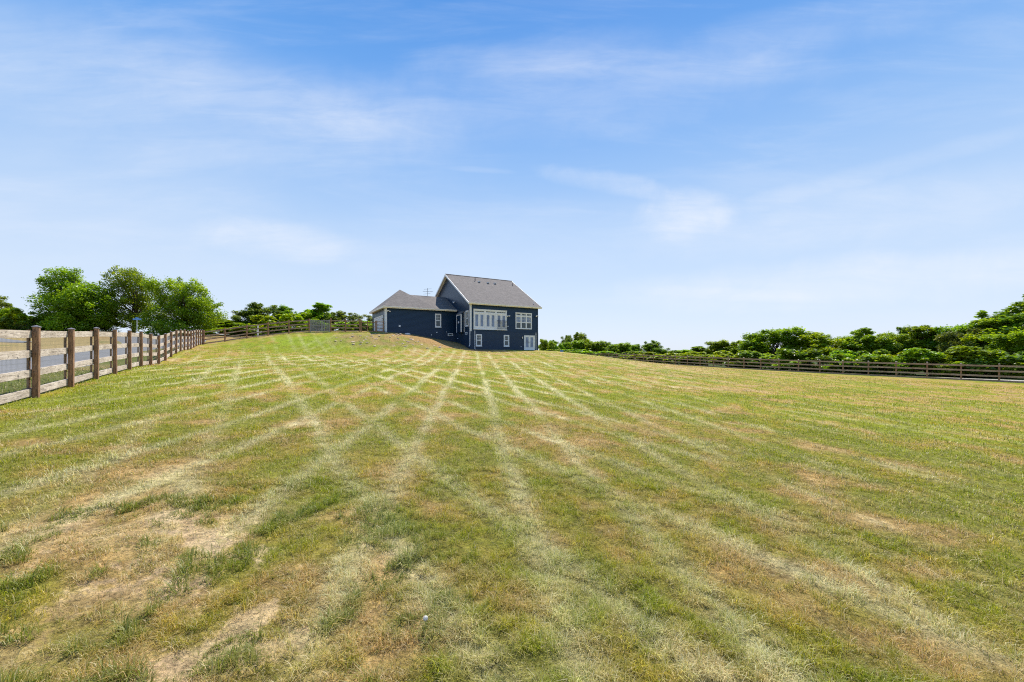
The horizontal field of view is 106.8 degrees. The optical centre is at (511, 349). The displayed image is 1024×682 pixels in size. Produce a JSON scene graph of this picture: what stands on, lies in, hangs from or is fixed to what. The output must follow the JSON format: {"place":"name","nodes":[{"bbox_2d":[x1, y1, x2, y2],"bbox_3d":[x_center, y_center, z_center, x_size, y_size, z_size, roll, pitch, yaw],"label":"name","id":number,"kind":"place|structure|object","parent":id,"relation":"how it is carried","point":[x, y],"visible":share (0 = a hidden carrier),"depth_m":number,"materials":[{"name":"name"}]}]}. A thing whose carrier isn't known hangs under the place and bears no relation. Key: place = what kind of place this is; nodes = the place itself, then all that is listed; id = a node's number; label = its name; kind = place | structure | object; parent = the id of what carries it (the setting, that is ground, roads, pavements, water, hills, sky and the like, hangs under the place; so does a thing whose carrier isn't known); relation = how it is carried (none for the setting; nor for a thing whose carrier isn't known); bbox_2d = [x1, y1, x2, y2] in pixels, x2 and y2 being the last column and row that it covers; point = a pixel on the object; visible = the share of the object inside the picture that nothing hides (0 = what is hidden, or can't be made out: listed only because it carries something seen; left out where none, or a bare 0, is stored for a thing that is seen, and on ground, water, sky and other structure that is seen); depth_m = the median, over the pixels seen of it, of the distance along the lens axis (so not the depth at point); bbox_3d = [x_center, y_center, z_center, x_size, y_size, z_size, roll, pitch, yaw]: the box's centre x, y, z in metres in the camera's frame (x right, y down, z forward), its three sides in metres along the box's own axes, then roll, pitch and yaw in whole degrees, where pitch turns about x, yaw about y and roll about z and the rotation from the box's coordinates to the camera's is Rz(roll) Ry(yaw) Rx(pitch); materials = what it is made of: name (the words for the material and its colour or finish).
{"place":"outdoors","nodes":[
{"label":"outdoors","id":0,"kind":"place"},
{"bbox_2d":[0,338,31,342],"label":"driveway","id":1,"kind":"structure","parent":0,"point":[9,340],"depth_m":41.90,"materials":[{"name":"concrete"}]},
{"bbox_2d":[0,335,205,373],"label":"road","id":2,"kind":"structure","parent":0,"point":[17,365],"depth_m":21.91,"materials":[{"name":"grey asphalt"}]},
{"bbox_2d":[310,319,329,331],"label":"lattice gate","id":3,"kind":"structure","parent":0,"point":[322,325],"depth_m":45.03,"materials":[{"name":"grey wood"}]},
{"bbox_2d":[0,331,1023,681],"bbox_3d":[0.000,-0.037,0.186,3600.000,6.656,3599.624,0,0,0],"label":"lawn","id":4,"kind":"structure","parent":0,"point":[72,597],"depth_m":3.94,"materials":[{"name":"plant"}]},
{"bbox_2d":[0,295,14,310],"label":"tree","id":5,"kind":"object","parent":4,"relation":"on","point":[3,304],"visible":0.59,"depth_m":63.42,"materials":[{"name":"green plant"}]},
{"bbox_2d":[0,308,33,329],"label":"shrub","id":6,"kind":"object","parent":4,"relation":"on","point":[3,312],"visible":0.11,"depth_m":56.97,"materials":[{"name":"green plant"}]},
{"bbox_2d":[0,316,49,330],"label":"shrub","id":7,"kind":"object","parent":4,"relation":"on","point":[6,323],"visible":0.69,"depth_m":53.16,"materials":[{"name":"green plant"}]},
{"bbox_2d":[0,308,55,328],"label":"shrub","id":8,"kind":"object","parent":4,"relation":"on","point":[15,314],"visible":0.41,"depth_m":54.53,"materials":[{"name":"green plant"}]},
{"bbox_2d":[16,314,63,330],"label":"shrub","id":9,"kind":"object","parent":4,"relation":"on","point":[39,322],"visible":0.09,"depth_m":55.79,"materials":[{"name":"green plant"}]},
{"bbox_2d":[21,266,125,331],"bbox_3d":[-66.127,-7.135,57.759,10.976,11.380,11.058,0,0,-24],"label":"tree","id":10,"kind":"object","parent":4,"relation":"on","point":[68,301],"visible":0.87,"depth_m":56.33,"materials":[{"name":"green plant"}]},
{"bbox_2d":[0,325,202,404],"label":"board fence","id":11,"kind":"object","parent":4,"relation":"on","point":[36,334],"visible":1,"depth_m":10.87,"materials":[{"name":"brown wood"}]},
{"bbox_2d":[80,321,128,331],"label":"shrub","id":12,"kind":"object","parent":4,"relation":"on","point":[116,324],"visible":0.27,"depth_m":59.82,"materials":[{"name":"green plant"}]},
{"bbox_2d":[98,264,170,332],"bbox_3d":[-61.943,-7.978,61.601,9.221,11.614,8.382,0,0,0],"label":"tree","id":13,"kind":"object","parent":4,"relation":"on","point":[134,298],"visible":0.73,"depth_m":60.78,"materials":[{"name":"green plant"}]},
{"bbox_2d":[131,275,228,335],"bbox_3d":[-51.968,-6.667,60.022,10.831,10.229,11.178,0,0,34],"label":"tree","id":14,"kind":"object","parent":4,"relation":"on","point":[179,304],"visible":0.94,"depth_m":58.44,"materials":[{"name":"green plant"}]},
{"bbox_2d":[205,327,256,334],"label":"bush","id":15,"kind":"object","parent":4,"relation":"on","point":[210,333],"visible":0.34,"depth_m":56.98,"materials":[{"name":"green plant"}]},
{"bbox_2d":[213,321,261,334],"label":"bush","id":16,"kind":"object","parent":4,"relation":"on","point":[226,324],"visible":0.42,"depth_m":70.96,"materials":[{"name":"green plant"}]},
{"bbox_2d":[231,308,267,324],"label":"tree","id":17,"kind":"object","parent":4,"relation":"on","point":[238,315],"visible":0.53,"depth_m":74.44,"materials":[{"name":"green plant"}]},
{"bbox_2d":[203,319,309,343],"bbox_3d":[-28.988,-2.000,43.410,10.678,3.329,0.160,0,0,-15],"label":"board fence","id":18,"kind":"object","parent":4,"relation":"on","point":[247,329],"visible":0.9,"depth_m":43.35,"materials":[{"name":"brown wood"}]},
{"bbox_2d":[229,324,290,335],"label":"bush","id":19,"kind":"object","parent":4,"relation":"on","point":[249,331],"visible":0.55,"depth_m":56.80,"materials":[{"name":"green plant"}]},
{"bbox_2d":[241,301,280,324],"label":"tree","id":20,"kind":"object","parent":4,"relation":"on","point":[265,311],"visible":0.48,"depth_m":76.54,"materials":[{"name":"green plant"}]},
{"bbox_2d":[250,313,297,332],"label":"bush","id":21,"kind":"object","parent":4,"relation":"on","point":[259,319],"visible":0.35,"depth_m":61.39,"materials":[{"name":"green plant"}]},
{"bbox_2d":[274,304,299,326],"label":"tree","id":22,"kind":"object","parent":4,"relation":"on","point":[283,309],"visible":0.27,"depth_m":79.26,"materials":[{"name":"green plant"}]},
{"bbox_2d":[273,323,314,332],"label":"bush","id":23,"kind":"object","parent":4,"relation":"on","point":[285,327],"visible":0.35,"depth_m":58.49,"materials":[{"name":"green plant"}]},
{"bbox_2d":[279,312,319,331],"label":"bush","id":24,"kind":"object","parent":4,"relation":"on","point":[289,317],"visible":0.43,"depth_m":60.60,"materials":[{"name":"green plant"}]},
{"bbox_2d":[297,302,333,323],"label":"tree","id":25,"kind":"object","parent":4,"relation":"on","point":[320,310],"visible":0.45,"depth_m":66.70,"materials":[{"name":"green plant"}]},
{"bbox_2d":[307,321,335,330],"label":"bush","id":26,"kind":"object","parent":4,"relation":"on","point":[320,326],"visible":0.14,"depth_m":60.78,"materials":[{"name":"green plant"}]},
{"bbox_2d":[321,310,342,328],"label":"tree","id":27,"kind":"object","parent":4,"relation":"on","point":[333,316],"visible":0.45,"depth_m":64.93,"materials":[{"name":"green plant"}]},
{"bbox_2d":[323,325,365,330],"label":"bush","id":28,"kind":"object","parent":4,"relation":"on","point":[341,329],"visible":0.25,"depth_m":56.75,"materials":[{"name":"green plant"}]},
{"bbox_2d":[330,318,359,331],"bbox_3d":[-20.062,-2.823,45.781,3.376,1.890,0.170,0,0,-15],"label":"board fence","id":29,"kind":"object","parent":4,"relation":"on","point":[345,324],"visible":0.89,"depth_m":45.80,"materials":[{"name":"brown wood"}]},
{"bbox_2d":[334,311,362,322],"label":"tree","id":30,"kind":"object","parent":4,"relation":"on","point":[342,316],"visible":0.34,"depth_m":67.14,"materials":[{"name":"green plant"}]},
{"bbox_2d":[334,320,371,330],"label":"bush","id":31,"kind":"object","parent":4,"relation":"on","point":[339,322],"visible":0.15,"depth_m":61.30,"materials":[{"name":"green plant"}]},
{"bbox_2d":[354,321,371,330],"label":"bush","id":32,"kind":"object","parent":4,"relation":"on","point":[364,324],"visible":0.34,"depth_m":60.95,"materials":[{"name":"green plant"}]},
{"bbox_2d":[355,314,371,321],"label":"tree","id":33,"kind":"object","parent":4,"relation":"on","point":[369,317],"visible":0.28,"depth_m":65.60,"materials":[{"name":"green plant"}]},
{"bbox_2d":[361,320,375,331],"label":"wire gate","id":34,"kind":"structure","parent":4,"relation":"on","point":[367,322],"depth_m":46.37,"materials":[{"name":"brown wood"}]},
{"bbox_2d":[376,321,383,331],"bbox_3d":[-16.218,-2.743,46.705,0.914,1.664,0.149,0,0,-2],"label":"board fence","id":35,"kind":"object","parent":4,"relation":"on","point":[379,328],"visible":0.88,"depth_m":46.65,"materials":[{"name":"brown wood"}]},
{"bbox_2d":[369,274,541,349],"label":"house","id":36,"kind":"structure","parent":4,"relation":"on","point":[475,313],"depth_m":50.31,"materials":[{"name":"blue"}]},
{"bbox_2d":[374,315,382,330],"bbox_3d":[-17.770,-3.150,50.528,0.058,2.500,5.650,0,0,-31],"label":"garage door","id":37,"kind":"structure","parent":36,"relation":"in","point":[379,318],"depth_m":49.82,"materials":[{"name":"paint"}]},
{"bbox_2d":[435,314,441,327],"bbox_3d":[-9.783,-3.850,50.331,0.890,1.840,0.107,0,0,-31],"label":"window","id":38,"kind":"structure","parent":36,"relation":"in","point":[437,316],"depth_m":50.33,"materials":[{"name":"white glass"}]},
{"bbox_2d":[465,310,468,326],"bbox_3d":[-5.748,-3.975,48.462,0.107,2.050,0.900,0,0,-31],"label":"window","id":39,"kind":"structure","parent":36,"relation":"in","point":[466,312],"depth_m":48.42,"materials":[{"name":"white glass"}]},
{"bbox_2d":[476,334,481,346],"bbox_3d":[-4.190,-1.190,48.192,0.890,1.560,0.107,0,0,-31],"label":"window","id":40,"kind":"structure","parent":36,"relation":"in","point":[478,336],"depth_m":48.20,"materials":[{"name":"white glass"}]},
{"bbox_2d":[503,335,509,346],"bbox_3d":[-0.727,-1.170,50.237,0.880,1.560,0.107,0,0,-31],"label":"window","id":41,"kind":"structure","parent":36,"relation":"in","point":[506,337],"depth_m":50.28,"materials":[{"name":"white glass"}]},
{"bbox_2d":[515,312,531,328],"bbox_3d":[1.590,-3.910,51.681,2.600,2.220,0.077,0,0,-31],"label":"triple window","id":42,"kind":"structure","parent":36,"relation":"in","point":[522,320],"depth_m":51.70,"materials":[{"name":"white glass"}]},
{"bbox_2d":[524,335,534,349],"bbox_3d":[2.416,-0.960,52.067,1.810,2.000,0.157,0,0,-31],"label":"french door","id":43,"kind":"structure","parent":36,"relation":"in","point":[529,340],"depth_m":52.11,"materials":[{"name":"white glass"}]},
{"bbox_2d":[538,339,555,350],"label":"tree","id":44,"kind":"object","parent":4,"relation":"on","point":[544,345],"visible":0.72,"depth_m":91.45,"materials":[{"name":"green plant"}]},
{"bbox_2d":[548,340,564,349],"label":"tree","id":45,"kind":"object","parent":4,"relation":"on","point":[560,345],"visible":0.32,"depth_m":95.78,"materials":[{"name":"green plant"}]},
{"bbox_2d":[544,349,571,352],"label":"bush","id":46,"kind":"object","parent":4,"relation":"on","point":[558,350],"visible":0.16,"depth_m":86.34,"materials":[{"name":"green plant"}]},
{"bbox_2d":[560,335,577,343],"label":"tree","id":47,"kind":"object","parent":4,"relation":"on","point":[568,338],"visible":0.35,"depth_m":103.43,"materials":[{"name":"green plant"}]},
{"bbox_2d":[560,340,584,350],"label":"tree","id":48,"kind":"object","parent":4,"relation":"on","point":[579,344],"visible":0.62,"depth_m":97.20,"materials":[{"name":"green plant"}]},
{"bbox_2d":[572,332,586,344],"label":"tree","id":49,"kind":"object","parent":4,"relation":"on","point":[579,336],"visible":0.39,"depth_m":102.98,"materials":[{"name":"green plant"}]},
{"bbox_2d":[562,349,619,355],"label":"bush","id":50,"kind":"object","parent":4,"relation":"on","point":[584,351],"visible":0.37,"depth_m":87.48,"materials":[{"name":"green plant"}]},
{"bbox_2d":[581,340,607,355],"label":"tree","id":51,"kind":"object","parent":4,"relation":"on","point":[594,346],"visible":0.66,"depth_m":96.86,"materials":[{"name":"green plant"}]},
{"bbox_2d":[596,341,610,355],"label":"tree","id":52,"kind":"object","parent":4,"relation":"on","point":[607,344],"visible":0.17,"depth_m":103.67,"materials":[{"name":"green plant"}]},
{"bbox_2d":[606,341,631,358],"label":"tree","id":53,"kind":"object","parent":4,"relation":"on","point":[622,347],"visible":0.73,"depth_m":99.14,"materials":[{"name":"green plant"}]},
{"bbox_2d":[601,351,643,360],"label":"bush","id":54,"kind":"object","parent":4,"relation":"on","point":[633,352],"visible":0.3,"depth_m":85.12,"materials":[{"name":"green plant"}]},
{"bbox_2d":[629,344,642,350],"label":"tree","id":55,"kind":"object","parent":4,"relation":"on","point":[634,347],"visible":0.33,"depth_m":102.92,"materials":[{"name":"green plant"}]},
{"bbox_2d":[620,352,666,361],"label":"bush","id":56,"kind":"object","parent":4,"relation":"on","point":[644,353],"visible":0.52,"depth_m":70.72,"materials":[{"name":"green plant"}]},
{"bbox_2d":[641,340,670,353],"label":"tree","id":57,"kind":"object","parent":4,"relation":"on","point":[654,346],"visible":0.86,"depth_m":94.94,"materials":[{"name":"green plant"}]},
{"bbox_2d":[646,351,703,363],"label":"bush","id":58,"kind":"object","parent":4,"relation":"on","point":[691,353],"visible":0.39,"depth_m":66.93,"materials":[{"name":"green plant"}]},
{"bbox_2d":[668,350,682,359],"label":"tree","id":59,"kind":"object","parent":4,"relation":"on","point":[675,351],"visible":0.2,"depth_m":96.38,"materials":[{"name":"green plant"}]},
{"bbox_2d":[690,346,709,362],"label":"tree","id":60,"kind":"object","parent":4,"relation":"on","point":[698,348],"visible":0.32,"depth_m":95.78,"materials":[{"name":"green plant"}]},
{"bbox_2d":[674,350,732,365],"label":"bush","id":61,"kind":"object","parent":4,"relation":"on","point":[707,355],"visible":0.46,"depth_m":62.93,"materials":[{"name":"green plant"}]},
{"bbox_2d":[703,339,732,355],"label":"tree","id":62,"kind":"object","parent":4,"relation":"on","point":[712,347],"visible":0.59,"depth_m":88.27,"materials":[{"name":"green plant"}]},
{"bbox_2d":[708,351,746,366],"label":"bush","id":63,"kind":"object","parent":4,"relation":"on","point":[725,356],"visible":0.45,"depth_m":59.03,"materials":[{"name":"green plant"}]},
{"bbox_2d":[717,341,745,355],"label":"tree","id":64,"kind":"object","parent":4,"relation":"on","point":[728,348],"visible":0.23,"depth_m":85.83,"materials":[{"name":"green plant"}]},
{"bbox_2d":[729,334,762,352],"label":"tree","id":65,"kind":"object","parent":4,"relation":"on","point":[736,344],"visible":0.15,"depth_m":83.27,"materials":[{"name":"green plant"}]},
{"bbox_2d":[723,351,775,367],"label":"bush","id":66,"kind":"object","parent":4,"relation":"on","point":[757,354],"visible":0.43,"depth_m":56.46,"materials":[{"name":"green plant"}]},
{"bbox_2d":[736,350,777,368],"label":"bush","id":67,"kind":"object","parent":4,"relation":"on","point":[750,351],"visible":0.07,"depth_m":62.16,"materials":[{"name":"green plant"}]},
{"bbox_2d":[734,326,805,362],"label":"tree","id":68,"kind":"object","parent":4,"relation":"on","point":[762,341],"visible":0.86,"depth_m":74.71,"materials":[{"name":"green plant"}]},
{"bbox_2d":[738,348,813,369],"bbox_3d":[37.621,1.488,54.968,9.701,3.529,10.231,0,0,-9],"label":"bush","id":69,"kind":"object","parent":4,"relation":"on","point":[782,351],"visible":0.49,"depth_m":53.43,"materials":[{"name":"green plant"}]},
{"bbox_2d":[771,350,821,370],"bbox_3d":[39.757,1.563,53.809,6.421,3.182,7.481,0,0,-9],"label":"bush","id":70,"kind":"object","parent":4,"relation":"on","point":[782,357],"visible":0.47,"depth_m":52.96,"materials":[{"name":"green plant"}]},
{"bbox_2d":[586,353,1023,382],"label":"board fence","id":71,"kind":"object","parent":4,"relation":"on","point":[843,366],"visible":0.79,"depth_m":41.16,"materials":[{"name":"brown wood"}]},
{"bbox_2d":[788,348,859,372],"bbox_3d":[42.057,1.525,51.061,8.594,3.627,9.064,0,0,-39],"label":"bush","id":72,"kind":"object","parent":4,"relation":"on","point":[812,351],"visible":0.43,"depth_m":49.74,"materials":[{"name":"green plant"}]},
{"bbox_2d":[795,331,860,364],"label":"tree","id":73,"kind":"object","parent":4,"relation":"on","point":[818,340],"visible":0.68,"depth_m":69.23,"materials":[{"name":"green plant"}]},
{"bbox_2d":[828,335,856,352],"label":"tree","id":74,"kind":"object","parent":4,"relation":"on","point":[844,337],"visible":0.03,"depth_m":71.61,"materials":[{"name":"green plant"}]},
{"bbox_2d":[820,349,876,372],"bbox_3d":[43.272,1.569,49.312,6.014,3.233,7.006,0,0,1],"label":"bush","id":75,"kind":"object","parent":4,"relation":"on","point":[847,353],"visible":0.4,"depth_m":48.86,"materials":[{"name":"green plant"}]},
{"bbox_2d":[841,327,886,352],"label":"tree","id":76,"kind":"object","parent":4,"relation":"on","point":[867,332],"visible":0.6,"depth_m":65.76,"materials":[{"name":"green plant"}]},
{"bbox_2d":[835,348,908,373],"bbox_3d":[45.054,1.588,46.941,7.884,3.498,7.476,0,0,-17],"label":"bush","id":77,"kind":"object","parent":4,"relation":"on","point":[881,355],"visible":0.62,"depth_m":45.76,"materials":[{"name":"green plant"}]},
{"bbox_2d":[857,331,910,364],"bbox_3d":[62.897,0.126,64.136,8.050,6.774,6.576,0,0,-21],"label":"tree","id":78,"kind":"object","parent":4,"relation":"on","point":[893,341],"visible":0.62,"depth_m":62.64,"materials":[{"name":"green plant"}]},
{"bbox_2d":[896,326,913,339],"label":"tree","id":79,"kind":"object","parent":4,"relation":"on","point":[902,330],"visible":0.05,"depth_m":66.05,"materials":[{"name":"green plant"}]},
{"bbox_2d":[879,351,935,373],"bbox_3d":[46.472,1.559,45.030,5.713,3.300,5.247,0,0,-39],"label":"bush","id":80,"kind":"object","parent":4,"relation":"on","point":[900,353],"visible":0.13,"depth_m":45.06,"materials":[{"name":"green plant"}]},
{"bbox_2d":[888,347,959,376],"bbox_3d":[47.114,1.453,43.057,7.079,3.524,6.076,0,0,-13],"label":"bush","id":81,"kind":"object","parent":4,"relation":"on","point":[913,353],"visible":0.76,"depth_m":42.81,"materials":[{"name":"green plant"}]},
{"bbox_2d":[901,325,949,351],"bbox_3d":[67.617,-0.313,61.713,8.298,7.604,7.208,0,0,-8],"label":"tree","id":82,"kind":"object","parent":4,"relation":"on","point":[917,333],"visible":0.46,"depth_m":61.52,"materials":[{"name":"green plant"}]},
{"bbox_2d":[921,321,978,350],"bbox_3d":[69.322,-0.453,60.039,6.726,7.971,8.233,0,0,0],"label":"tree","id":83,"kind":"object","parent":4,"relation":"on","point":[939,331],"visible":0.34,"depth_m":59.48,"materials":[{"name":"green plant"}]},
{"bbox_2d":[910,351,1002,377],"bbox_3d":[49.060,1.742,42.491,8.031,3.117,8.471,0,0,20],"label":"bush","id":84,"kind":"object","parent":4,"relation":"on","point":[980,361],"visible":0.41,"depth_m":39.57,"materials":[{"name":"green plant"}]},
{"bbox_2d":[933,327,992,352],"bbox_3d":[66.885,0.098,55.720,5.798,6.726,5.887,0,0,-1],"label":"tree","id":85,"kind":"object","parent":4,"relation":"on","point":[955,342],"visible":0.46,"depth_m":56.22,"materials":[{"name":"green plant"}]},
{"bbox_2d":[934,325,997,353],"bbox_3d":[68.347,-0.404,56.130,7.873,7.770,7.626,0,0,30],"label":"tree","id":86,"kind":"object","parent":4,"relation":"on","point":[972,340],"visible":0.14,"depth_m":54.69,"materials":[{"name":"green plant"}]},
{"bbox_2d":[931,345,1023,376],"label":"bush","id":87,"kind":"object","parent":4,"relation":"on","point":[958,352],"visible":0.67,"depth_m":40.21,"materials":[{"name":"green plant"}]},
{"bbox_2d":[959,350,1023,377],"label":"bush","id":88,"kind":"object","parent":4,"relation":"on","point":[1005,357],"visible":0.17,"depth_m":38.82,"materials":[{"name":"green plant"}]},
{"bbox_2d":[966,306,1023,334],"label":"tree","id":89,"kind":"object","parent":4,"relation":"on","point":[1014,321],"visible":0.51,"depth_m":53.64,"materials":[{"name":"green plant"}]},
{"bbox_2d":[970,314,1023,349],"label":"tree","id":90,"kind":"object","parent":4,"relation":"on","point":[994,330],"visible":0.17,"depth_m":53.85,"materials":[{"name":"green plant"}]},
{"bbox_2d":[978,329,1023,355],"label":"tree","id":91,"kind":"object","parent":4,"relation":"on","point":[1012,343],"visible":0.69,"depth_m":47.30,"materials":[{"name":"green plant"}]},
{"bbox_2d":[1000,355,1023,368],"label":"bush","id":92,"kind":"object","parent":4,"relation":"on","point":[1021,357],"visible":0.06,"depth_m":38.13,"materials":[{"name":"green plant"}]},
{"bbox_2d":[1010,294,1023,315],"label":"tree","id":93,"kind":"object","parent":4,"relation":"on","point":[1019,305],"visible":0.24,"depth_m":54.50,"materials":[{"name":"green plant"}]},
{"bbox_2d":[0,0,1023,349],"label":"sky","id":94,"kind":"structure","parent":0,"point":[676,174],"materials":[{"name":"blue"}]},
{"bbox_2d":[942,377,1023,380],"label":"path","id":95,"kind":"structure","parent":0,"point":[992,379],"depth_m":35.74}
]}

